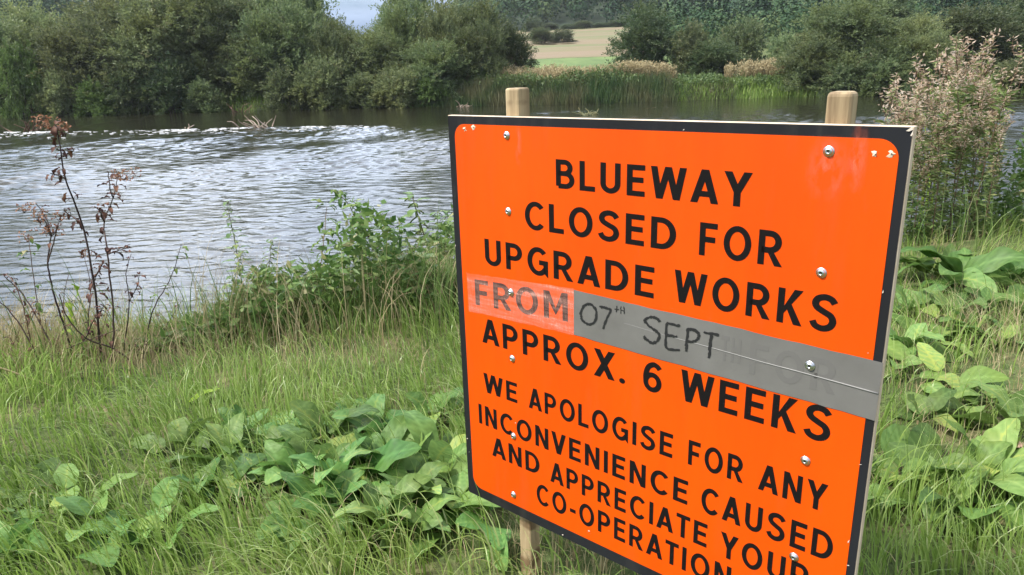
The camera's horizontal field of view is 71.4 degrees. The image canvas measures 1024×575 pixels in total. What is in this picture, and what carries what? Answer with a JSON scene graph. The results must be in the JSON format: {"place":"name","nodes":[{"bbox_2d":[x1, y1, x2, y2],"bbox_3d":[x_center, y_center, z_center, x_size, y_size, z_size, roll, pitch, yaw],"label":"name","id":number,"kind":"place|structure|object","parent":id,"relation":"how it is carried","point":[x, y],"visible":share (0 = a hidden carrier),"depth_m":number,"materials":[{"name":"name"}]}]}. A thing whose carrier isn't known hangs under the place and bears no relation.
{"place":"outdoors","nodes":[
{"label":"outdoors","id":0,"kind":"place"},
{"bbox_2d":[0,211,457,400],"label":"straw grass","id":1,"kind":"structure","parent":0,"point":[273,321],"depth_m":3.94,"materials":[{"name":"green plant"}]},
{"bbox_2d":[320,0,452,35],"label":"sky","id":2,"kind":"structure","parent":0,"point":[359,11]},
{"bbox_2d":[0,0,784,30],"bbox_3d":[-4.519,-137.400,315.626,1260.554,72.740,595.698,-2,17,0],"label":"hill","id":3,"kind":"structure","parent":0,"point":[596,19],"depth_m":256.12,"materials":[{"name":"green plant"}]},
{"bbox_2d":[0,0,1017,62],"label":"woodland","id":4,"kind":"object","parent":3,"relation":"on","point":[716,15],"visible":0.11,"depth_m":175.38,"materials":[{"name":"green plant"}]},
{"bbox_2d":[0,93,1023,343],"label":"water","id":5,"kind":"structure","parent":0,"point":[266,183],"depth_m":21.84,"materials":[{"name":"grey liquid"}]},
{"bbox_2d":[0,14,1023,574],"bbox_3d":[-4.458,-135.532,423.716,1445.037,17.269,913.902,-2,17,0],"label":"ground","id":6,"kind":"structure","parent":0,"point":[582,552],"depth_m":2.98,"materials":[{"name":"green plant"}]},
{"bbox_2d":[0,513,49,569],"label":"dock plant","id":7,"kind":"object","parent":6,"relation":"on","point":[32,538],"visible":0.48,"depth_m":2.26,"materials":[{"name":"green plant"}]},
{"bbox_2d":[0,37,55,118],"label":"river bush","id":8,"kind":"object","parent":6,"relation":"on","point":[16,81],"visible":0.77,"depth_m":64.53,"materials":[{"name":"green plant"}]},
{"bbox_2d":[0,457,60,524],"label":"dock plant","id":9,"kind":"object","parent":6,"relation":"on","point":[43,469],"visible":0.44,"depth_m":2.65,"materials":[{"name":"green plant"}]},
{"bbox_2d":[0,0,86,106],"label":"willow tree","id":10,"kind":"object","parent":6,"relation":"on","point":[15,28],"visible":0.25,"depth_m":67.65,"materials":[{"name":"green plant"}]},
{"bbox_2d":[15,202,72,355],"bbox_3d":[-2.382,-0.022,3.731,0.232,0.866,0.173,8,20,30],"label":"dead weed","id":11,"kind":"object","parent":6,"relation":"on","point":[49,227],"visible":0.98,"depth_m":3.66,"materials":[{"name":"brown plant"}]},
{"bbox_2d":[28,64,90,116],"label":"river bush","id":12,"kind":"object","parent":6,"relation":"on","point":[55,90],"visible":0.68,"depth_m":64.69,"materials":[{"name":"green plant"}]},
{"bbox_2d":[5,463,136,526],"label":"dock plant","id":13,"kind":"object","parent":6,"relation":"on","point":[69,482],"visible":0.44,"depth_m":2.59,"materials":[{"name":"green plant"}]},
{"bbox_2d":[31,114,110,362],"bbox_3d":[-2.175,-0.172,3.619,0.313,1.389,0.173,12,22,39],"label":"dead weed","id":14,"kind":"object","parent":6,"relation":"on","point":[54,129],"visible":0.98,"depth_m":3.51,"materials":[{"name":"brown plant"}]},
{"bbox_2d":[15,0,165,109],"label":"willow tree","id":15,"kind":"object","parent":6,"relation":"on","point":[69,47],"visible":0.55,"depth_m":64.91,"materials":[{"name":"green plant"}]},
{"bbox_2d":[70,74,126,116],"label":"river bush","id":16,"kind":"object","parent":6,"relation":"on","point":[95,98],"visible":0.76,"depth_m":64.47,"materials":[{"name":"green plant"}]},
{"bbox_2d":[55,496,151,566],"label":"dock plant","id":17,"kind":"object","parent":6,"relation":"on","point":[70,503],"visible":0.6,"depth_m":2.33,"materials":[{"name":"green plant"}]},
{"bbox_2d":[89,167,141,360],"bbox_3d":[-2.056,-0.029,3.785,0.396,1.202,0.272,-2,17,0],"label":"dead weed","id":18,"kind":"object","parent":6,"relation":"on","point":[104,217],"visible":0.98,"depth_m":3.70,"materials":[{"name":"brown plant"}]},
{"bbox_2d":[95,63,167,114],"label":"river bush","id":19,"kind":"object","parent":6,"relation":"on","point":[122,89],"visible":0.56,"depth_m":64.42,"materials":[{"name":"green plant"}]},
{"bbox_2d":[73,0,232,112],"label":"willow tree","id":20,"kind":"object","parent":6,"relation":"on","point":[147,32],"visible":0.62,"depth_m":64.81,"materials":[{"name":"green plant"}]},
{"bbox_2d":[104,477,219,549],"bbox_3d":[-1.143,0.779,2.383,0.390,0.130,0.314,9,20,31],"label":"dock plant","id":21,"kind":"object","parent":6,"relation":"on","point":[203,509],"visible":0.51,"depth_m":2.41,"materials":[{"name":"green plant"}]},
{"bbox_2d":[130,52,209,114],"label":"river bush","id":22,"kind":"object","parent":6,"relation":"on","point":[168,83],"visible":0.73,"depth_m":64.30,"materials":[{"name":"green plant"}]},
{"bbox_2d":[130,417,214,467],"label":"dock plant","id":23,"kind":"object","parent":6,"relation":"on","point":[182,423],"visible":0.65,"depth_m":2.93,"materials":[{"name":"green plant"}]},
{"bbox_2d":[180,75,230,113],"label":"river bush","id":24,"kind":"object","parent":6,"relation":"on","point":[204,93],"visible":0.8,"depth_m":64.34,"materials":[{"name":"green plant"}]},
{"bbox_2d":[167,413,261,484],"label":"dock plant","id":25,"kind":"object","parent":6,"relation":"on","point":[217,429],"visible":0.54,"depth_m":2.87,"materials":[{"name":"green plant"}]},
{"bbox_2d":[169,453,265,502],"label":"dock plant","id":26,"kind":"object","parent":6,"relation":"on","point":[243,467],"visible":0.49,"depth_m":2.63,"materials":[{"name":"green plant"}]},
{"bbox_2d":[157,0,303,101],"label":"willow tree","id":27,"kind":"object","parent":6,"relation":"on","point":[218,13],"visible":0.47,"depth_m":66.13,"materials":[{"name":"green plant"}]},
{"bbox_2d":[193,457,334,510],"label":"dock plant","id":28,"kind":"object","parent":6,"relation":"on","point":[251,476],"visible":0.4,"depth_m":2.62,"materials":[{"name":"green plant"}]},
{"bbox_2d":[216,0,345,108],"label":"willow tree","id":29,"kind":"object","parent":6,"relation":"on","point":[270,28],"visible":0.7,"depth_m":64.38,"materials":[{"name":"green plant"}]},
{"bbox_2d":[254,62,315,110],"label":"river bush","id":30,"kind":"object","parent":6,"relation":"on","point":[279,91],"visible":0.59,"depth_m":63.24,"materials":[{"name":"green plant"}]},
{"bbox_2d":[248,437,326,520],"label":"dock plant","id":31,"kind":"object","parent":6,"relation":"on","point":[277,453],"visible":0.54,"depth_m":2.62,"materials":[{"name":"green plant"}]},
{"bbox_2d":[255,484,355,549],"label":"dock plant","id":32,"kind":"object","parent":6,"relation":"on","point":[276,526],"visible":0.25,"depth_m":2.33,"materials":[{"name":"green plant"}]},
{"bbox_2d":[259,424,355,485],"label":"dock plant","id":33,"kind":"object","parent":6,"relation":"on","point":[297,444],"visible":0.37,"depth_m":2.73,"materials":[{"name":"green plant"}]},
{"bbox_2d":[275,468,366,553],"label":"dock plant","id":34,"kind":"object","parent":6,"relation":"on","point":[353,475],"visible":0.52,"depth_m":2.43,"materials":[{"name":"green plant"}]},
{"bbox_2d":[287,48,360,109],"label":"river bush","id":35,"kind":"object","parent":6,"relation":"on","point":[319,72],"visible":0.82,"depth_m":62.49,"materials":[{"name":"green plant"}]},
{"bbox_2d":[289,399,380,467],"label":"dock plant","id":36,"kind":"object","parent":6,"relation":"on","point":[304,405],"visible":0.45,"depth_m":2.92,"materials":[{"name":"green plant"}]},
{"bbox_2d":[297,9,375,99],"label":"willow tree","id":37,"kind":"object","parent":6,"relation":"on","point":[336,38],"visible":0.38,"depth_m":64.20,"materials":[{"name":"green plant"}]},
{"bbox_2d":[288,436,421,499],"bbox_3d":[-0.587,0.662,2.586,0.398,0.225,0.469,-17,22,-39],"label":"dock plant","id":38,"kind":"object","parent":6,"relation":"on","point":[391,451],"visible":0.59,"depth_m":2.56,"materials":[{"name":"green plant"}]},
{"bbox_2d":[335,69,389,108],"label":"river bush","id":39,"kind":"object","parent":6,"relation":"on","point":[354,84],"visible":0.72,"depth_m":62.02,"materials":[{"name":"green plant"}]},
{"bbox_2d":[331,393,405,433],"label":"dock plant","id":40,"kind":"object","parent":6,"relation":"on","point":[377,398],"visible":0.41,"depth_m":2.93,"materials":[{"name":"green plant"}]},
{"bbox_2d":[329,20,417,101],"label":"willow tree","id":41,"kind":"object","parent":6,"relation":"on","point":[374,43],"visible":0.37,"depth_m":64.24,"materials":[{"name":"green plant"}]},
{"bbox_2d":[343,415,406,502],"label":"dock plant","id":42,"kind":"object","parent":6,"relation":"on","point":[398,431],"visible":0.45,"depth_m":2.74,"materials":[{"name":"green plant"}]},
{"bbox_2d":[332,473,431,572],"bbox_3d":[-0.442,0.764,2.304,0.278,0.188,0.376,2,18,12],"label":"dock plant","id":43,"kind":"object","parent":6,"relation":"on","point":[403,483],"visible":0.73,"depth_m":2.38,"materials":[{"name":"green plant"}]},
{"bbox_2d":[366,62,430,108],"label":"river bush","id":44,"kind":"object","parent":6,"relation":"on","point":[397,84],"visible":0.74,"depth_m":61.30,"materials":[{"name":"green plant"}]},
{"bbox_2d":[352,420,449,483],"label":"dock plant","id":45,"kind":"object","parent":6,"relation":"on","point":[402,470],"visible":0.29,"depth_m":2.58,"materials":[{"name":"green plant"}]},
{"bbox_2d":[366,0,436,69],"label":"willow tree","id":46,"kind":"object","parent":6,"relation":"on","point":[395,16],"visible":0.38,"depth_m":65.22,"materials":[{"name":"green plant"}]},
{"bbox_2d":[368,484,460,548],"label":"dock plant","id":47,"kind":"object","parent":6,"relation":"on","point":[436,502],"visible":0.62,"depth_m":2.27,"materials":[{"name":"green plant"}]},
{"bbox_2d":[378,456,455,520],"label":"dock plant","id":48,"kind":"object","parent":6,"relation":"on","point":[427,467],"visible":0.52,"depth_m":2.43,"materials":[{"name":"green plant"}]},
{"bbox_2d":[397,191,445,272],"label":"nettle","id":49,"kind":"object","parent":6,"relation":"on","point":[411,212],"visible":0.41,"depth_m":5.23,"materials":[{"name":"green plant"}]},
{"bbox_2d":[349,463,499,512],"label":"dock plant","id":50,"kind":"object","parent":6,"relation":"on","point":[459,480],"visible":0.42,"depth_m":2.44,"materials":[{"name":"green plant"}]},
{"bbox_2d":[361,453,488,556],"bbox_3d":[-0.220,0.719,2.470,0.502,0.168,0.403,-14,21,-34],"label":"dock plant","id":51,"kind":"object","parent":6,"relation":"on","point":[450,504],"visible":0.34,"depth_m":2.36,"materials":[{"name":"green plant"}]},
{"bbox_2d":[390,410,466,469],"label":"dock plant","id":52,"kind":"object","parent":6,"relation":"on","point":[417,422],"visible":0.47,"depth_m":2.70,"materials":[{"name":"green plant"}]},
{"bbox_2d":[409,73,452,107],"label":"river bush","id":53,"kind":"object","parent":6,"relation":"on","point":[427,91],"visible":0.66,"depth_m":61.34,"materials":[{"name":"green plant"}]},
{"bbox_2d":[389,34,477,102],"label":"willow tree","id":54,"kind":"object","parent":6,"relation":"on","point":[441,54],"visible":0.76,"depth_m":61.81,"materials":[{"name":"green plant"}]},
{"bbox_2d":[405,387,464,426],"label":"dock plant","id":55,"kind":"object","parent":6,"relation":"on","point":[410,395],"visible":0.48,"depth_m":3.10,"materials":[{"name":"green plant"}]},
{"bbox_2d":[403,0,490,77],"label":"willow tree","id":56,"kind":"object","parent":6,"relation":"on","point":[438,21],"visible":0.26,"depth_m":63.97,"materials":[{"name":"green plant"}]},
{"bbox_2d":[443,0,514,82],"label":"willow tree","id":57,"kind":"object","parent":6,"relation":"on","point":[477,47],"visible":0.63,"depth_m":63.25,"materials":[{"name":"green plant"}]},
{"bbox_2d":[439,493,519,570],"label":"dock plant","id":58,"kind":"object","parent":6,"relation":"on","point":[465,519],"visible":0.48,"depth_m":2.25,"materials":[{"name":"green plant"}]},
{"bbox_2d":[0,70,1023,117],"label":"bank grass","id":59,"kind":"structure","parent":6,"relation":"on","point":[756,92],"depth_m":59.34,"materials":[{"name":"green plant"}]},
{"bbox_2d":[491,14,539,69],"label":"alder tree","id":60,"kind":"object","parent":6,"relation":"on","point":[514,43],"visible":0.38,"depth_m":66.65,"materials":[{"name":"green plant"}]},
{"bbox_2d":[117,128,1023,356],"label":"undergrowth","id":61,"kind":"object","parent":6,"relation":"on","point":[1008,199],"visible":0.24,"depth_m":4.28,"materials":[{"name":"green plant"}]},
{"bbox_2d":[420,70,736,106],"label":"reeds","id":62,"kind":"object","parent":6,"relation":"on","point":[475,94],"visible":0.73,"depth_m":59.64,"materials":[{"name":"green plant"}]},
{"bbox_2d":[416,62,858,93],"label":"bank herbs","id":63,"kind":"object","parent":6,"relation":"on","point":[702,76],"visible":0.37,"depth_m":60.68,"materials":[{"name":"green plant"}]},
{"bbox_2d":[601,0,683,74],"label":"alder tree","id":64,"kind":"object","parent":6,"relation":"on","point":[646,40],"visible":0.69,"depth_m":70.89,"materials":[{"name":"green plant"}]},
{"bbox_2d":[464,55,894,85],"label":"reed plumes","id":65,"kind":"object","parent":6,"relation":"on","point":[764,67],"visible":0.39,"depth_m":61.86,"materials":[{"name":"beige plant"}]},
{"bbox_2d":[448,87,916,574],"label":"notice board","id":66,"kind":"object","parent":6,"relation":"on","point":[674,337],"visible":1,"depth_m":1.58,"materials":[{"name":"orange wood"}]},
{"bbox_2d":[664,16,715,77],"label":"river bush","id":67,"kind":"object","parent":6,"relation":"on","point":[683,50],"visible":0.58,"depth_m":68.92,"materials":[{"name":"green plant"}]},
{"bbox_2d":[683,33,745,77],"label":"alder tree","id":68,"kind":"object","parent":6,"relation":"on","point":[709,52],"visible":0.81,"depth_m":67.22,"materials":[{"name":"green plant"}]},
{"bbox_2d":[711,13,769,75],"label":"river bush","id":69,"kind":"object","parent":6,"relation":"on","point":[751,39],"visible":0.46,"depth_m":71.38,"materials":[{"name":"green plant"}]},
{"bbox_2d":[770,24,856,95],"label":"willow tree","id":70,"kind":"object","parent":6,"relation":"on","point":[813,58],"visible":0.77,"depth_m":58.14,"materials":[{"name":"green plant"}]},
{"bbox_2d":[811,57,866,97],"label":"river bush","id":71,"kind":"object","parent":6,"relation":"on","point":[837,81],"visible":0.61,"depth_m":56.24,"materials":[{"name":"green plant"}]},
{"bbox_2d":[762,0,934,92],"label":"willow tree","id":72,"kind":"object","parent":6,"relation":"on","point":[847,20],"visible":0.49,"depth_m":57.67,"materials":[{"name":"green plant"}]},
{"bbox_2d":[830,0,932,49],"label":"alder tree","id":73,"kind":"object","parent":6,"relation":"on","point":[901,14],"visible":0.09,"depth_m":74.21,"materials":[{"name":"green plant"}]},
{"bbox_2d":[852,54,919,96],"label":"river bush","id":74,"kind":"object","parent":6,"relation":"on","point":[880,74],"visible":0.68,"depth_m":55.09,"materials":[{"name":"green plant"}]},
{"bbox_2d":[903,109,933,245],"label":"willowherb","id":75,"kind":"object","parent":6,"relation":"on","point":[922,176],"visible":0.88,"depth_m":5.84,"materials":[{"name":"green plant"}]},
{"bbox_2d":[870,8,968,84],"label":"willow tree","id":76,"kind":"object","parent":6,"relation":"on","point":[932,37],"visible":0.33,"depth_m":56.70,"materials":[{"name":"green plant"}]},
{"bbox_2d":[866,423,972,534],"bbox_3d":[1.298,0.667,2.518,0.435,0.181,0.542,2,18,12],"label":"dock plant","id":77,"kind":"object","parent":6,"relation":"on","point":[897,433],"visible":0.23,"depth_m":2.52,"materials":[{"name":"green plant"}]},
{"bbox_2d":[893,283,950,317],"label":"dock plant","id":78,"kind":"object","parent":6,"relation":"on","point":[907,297],"visible":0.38,"depth_m":4.19,"materials":[{"name":"green plant"}]},
{"bbox_2d":[889,322,965,361],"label":"dock plant","id":79,"kind":"object","parent":6,"relation":"on","point":[940,348],"visible":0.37,"depth_m":3.54,"materials":[{"name":"green plant"}]},
{"bbox_2d":[908,77,949,245],"bbox_3d":[3.545,-0.977,6.069,0.334,1.644,0.340,-7,18,-17],"label":"willowherb","id":80,"kind":"object","parent":6,"relation":"on","point":[939,105],"visible":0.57,"depth_m":5.92,"materials":[{"name":"beige plant"}]},
{"bbox_2d":[872,422,985,494],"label":"dock plant","id":81,"kind":"object","parent":6,"relation":"on","point":[917,431],"visible":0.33,"depth_m":2.58,"materials":[{"name":"green plant"}]},
{"bbox_2d":[889,387,976,432],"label":"dock plant","id":82,"kind":"object","parent":6,"relation":"on","point":[940,402],"visible":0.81,"depth_m":2.98,"materials":[{"name":"green plant"}]},
{"bbox_2d":[922,105,953,242],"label":"willowherb","id":83,"kind":"object","parent":6,"relation":"on","point":[940,159],"visible":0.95,"depth_m":5.74,"materials":[{"name":"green plant"}]},
{"bbox_2d":[917,69,961,242],"bbox_3d":[3.480,-0.989,5.783,0.255,1.509,0.283,10,21,34],"label":"willowherb","id":84,"kind":"object","parent":6,"relation":"on","point":[948,125],"visible":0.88,"depth_m":5.70,"materials":[{"name":"beige plant"}]},
{"bbox_2d":[894,288,987,322],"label":"dock plant","id":85,"kind":"object","parent":6,"relation":"on","point":[982,301],"visible":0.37,"depth_m":4.11,"materials":[{"name":"green plant"}]},
{"bbox_2d":[884,338,1008,392],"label":"dock plant","id":86,"kind":"object","parent":6,"relation":"on","point":[930,356],"visible":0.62,"depth_m":3.29,"materials":[{"name":"green plant"}]},
{"bbox_2d":[900,468,1007,539],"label":"dock plant","id":87,"kind":"object","parent":6,"relation":"on","point":[922,496],"visible":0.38,"depth_m":2.30,"materials":[{"name":"green plant"}]},
{"bbox_2d":[923,41,987,241],"bbox_3d":[3.890,-1.138,6.313,0.414,1.989,0.324,0,17,6],"label":"willowherb","id":88,"kind":"object","parent":6,"relation":"on","point":[963,101],"visible":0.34,"depth_m":6.21,"materials":[{"name":"beige plant"}]},
{"bbox_2d":[934,31,978,241],"bbox_3d":[3.827,-1.171,6.143,0.406,1.996,0.413,7,19,25],"label":"willowherb","id":89,"kind":"object","parent":6,"relation":"on","point":[953,72],"visible":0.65,"depth_m":6.00,"materials":[{"name":"beige plant"}]},
{"bbox_2d":[938,95,981,243],"bbox_3d":[3.638,-0.913,5.830,0.246,1.276,0.226,-14,21,-35],"label":"willowherb","id":90,"kind":"object","parent":6,"relation":"on","point":[961,148],"visible":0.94,"depth_m":5.78,"materials":[{"name":"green plant"}]},
{"bbox_2d":[897,246,1023,292],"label":"dock plant","id":91,"kind":"object","parent":6,"relation":"on","point":[959,267],"visible":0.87,"depth_m":4.48,"materials":[{"name":"green plant"}]},
{"bbox_2d":[917,0,1023,73],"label":"alder tree","id":92,"kind":"object","parent":6,"relation":"on","point":[975,26],"visible":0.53,"depth_m":63.60,"materials":[{"name":"green plant"}]},
{"bbox_2d":[954,76,993,239],"bbox_3d":[3.783,-1.000,5.822,0.238,1.410,0.264,-5,17,-9],"label":"willowherb","id":93,"kind":"object","parent":6,"relation":"on","point":[978,142],"visible":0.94,"depth_m":5.77,"materials":[{"name":"green plant"}]},
{"bbox_2d":[936,373,1012,413],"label":"dock plant","id":94,"kind":"object","parent":6,"relation":"on","point":[969,394],"visible":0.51,"depth_m":3.06,"materials":[{"name":"green plant"}]},
{"bbox_2d":[948,28,1003,236],"bbox_3d":[4.052,-1.204,6.261,0.380,2.030,0.343,-5,17,-9],"label":"willowherb","id":95,"kind":"object","parent":6,"relation":"on","point":[975,85],"visible":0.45,"depth_m":6.12,"materials":[{"name":"beige plant"}]},
{"bbox_2d":[928,417,1023,501],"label":"dock plant","id":96,"kind":"object","parent":6,"relation":"on","point":[997,435],"visible":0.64,"depth_m":2.47,"materials":[{"name":"green plant"}]},
{"bbox_2d":[939,381,1023,431],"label":"dock plant","id":97,"kind":"object","parent":6,"relation":"on","point":[1001,400],"visible":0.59,"depth_m":2.85,"materials":[{"name":"green plant"}]},
{"bbox_2d":[940,472,1023,530],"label":"dock plant","id":98,"kind":"object","parent":6,"relation":"on","point":[978,514],"visible":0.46,"depth_m":2.27,"materials":[{"name":"green plant"}]},
{"bbox_2d":[955,35,1023,240],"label":"willowherb","id":99,"kind":"object","parent":6,"relation":"on","point":[1007,103],"visible":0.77,"depth_m":5.88,"materials":[{"name":"green plant"}]},
{"bbox_2d":[972,109,1010,237],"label":"willowherb","id":100,"kind":"object","parent":6,"relation":"on","point":[997,161],"visible":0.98,"depth_m":5.68,"materials":[{"name":"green plant"}]},
{"bbox_2d":[977,71,1008,235],"bbox_3d":[4.109,-1.077,6.114,0.316,1.528,0.311,-7,18,-18],"label":"willowherb","id":101,"kind":"object","parent":6,"relation":"on","point":[991,102],"visible":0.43,"depth_m":6.04,"materials":[{"name":"beige plant"}]},
{"bbox_2d":[989,57,1023,91],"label":"river bush","id":102,"kind":"object","parent":6,"relation":"on","point":[1008,67],"visible":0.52,"depth_m":54.60,"materials":[{"name":"green plant"}]},
{"bbox_2d":[0,166,1023,391],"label":"tall grass","id":103,"kind":"structure","parent":0,"point":[446,284],"depth_m":4.18,"materials":[{"name":"green plant"}]},
{"bbox_2d":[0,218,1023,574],"bbox_3d":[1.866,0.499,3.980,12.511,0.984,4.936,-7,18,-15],"label":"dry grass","id":104,"kind":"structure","parent":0,"point":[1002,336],"depth_m":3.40,"materials":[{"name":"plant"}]},
{"bbox_2d":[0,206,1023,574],"bbox_3d":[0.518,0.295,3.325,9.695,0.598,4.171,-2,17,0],"label":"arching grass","id":105,"kind":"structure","parent":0,"point":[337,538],"depth_m":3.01,"materials":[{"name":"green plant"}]},
{"bbox_2d":[488,26,632,59],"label":"stubble field","id":106,"kind":"structure","parent":0,"point":[592,42],"depth_m":140.02,"materials":[{"name":"beige plant"}]},
{"bbox_2d":[476,56,673,75],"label":"meadow","id":107,"kind":"structure","parent":0,"point":[583,61],"depth_m":98.80,"materials":[{"name":"plant"}]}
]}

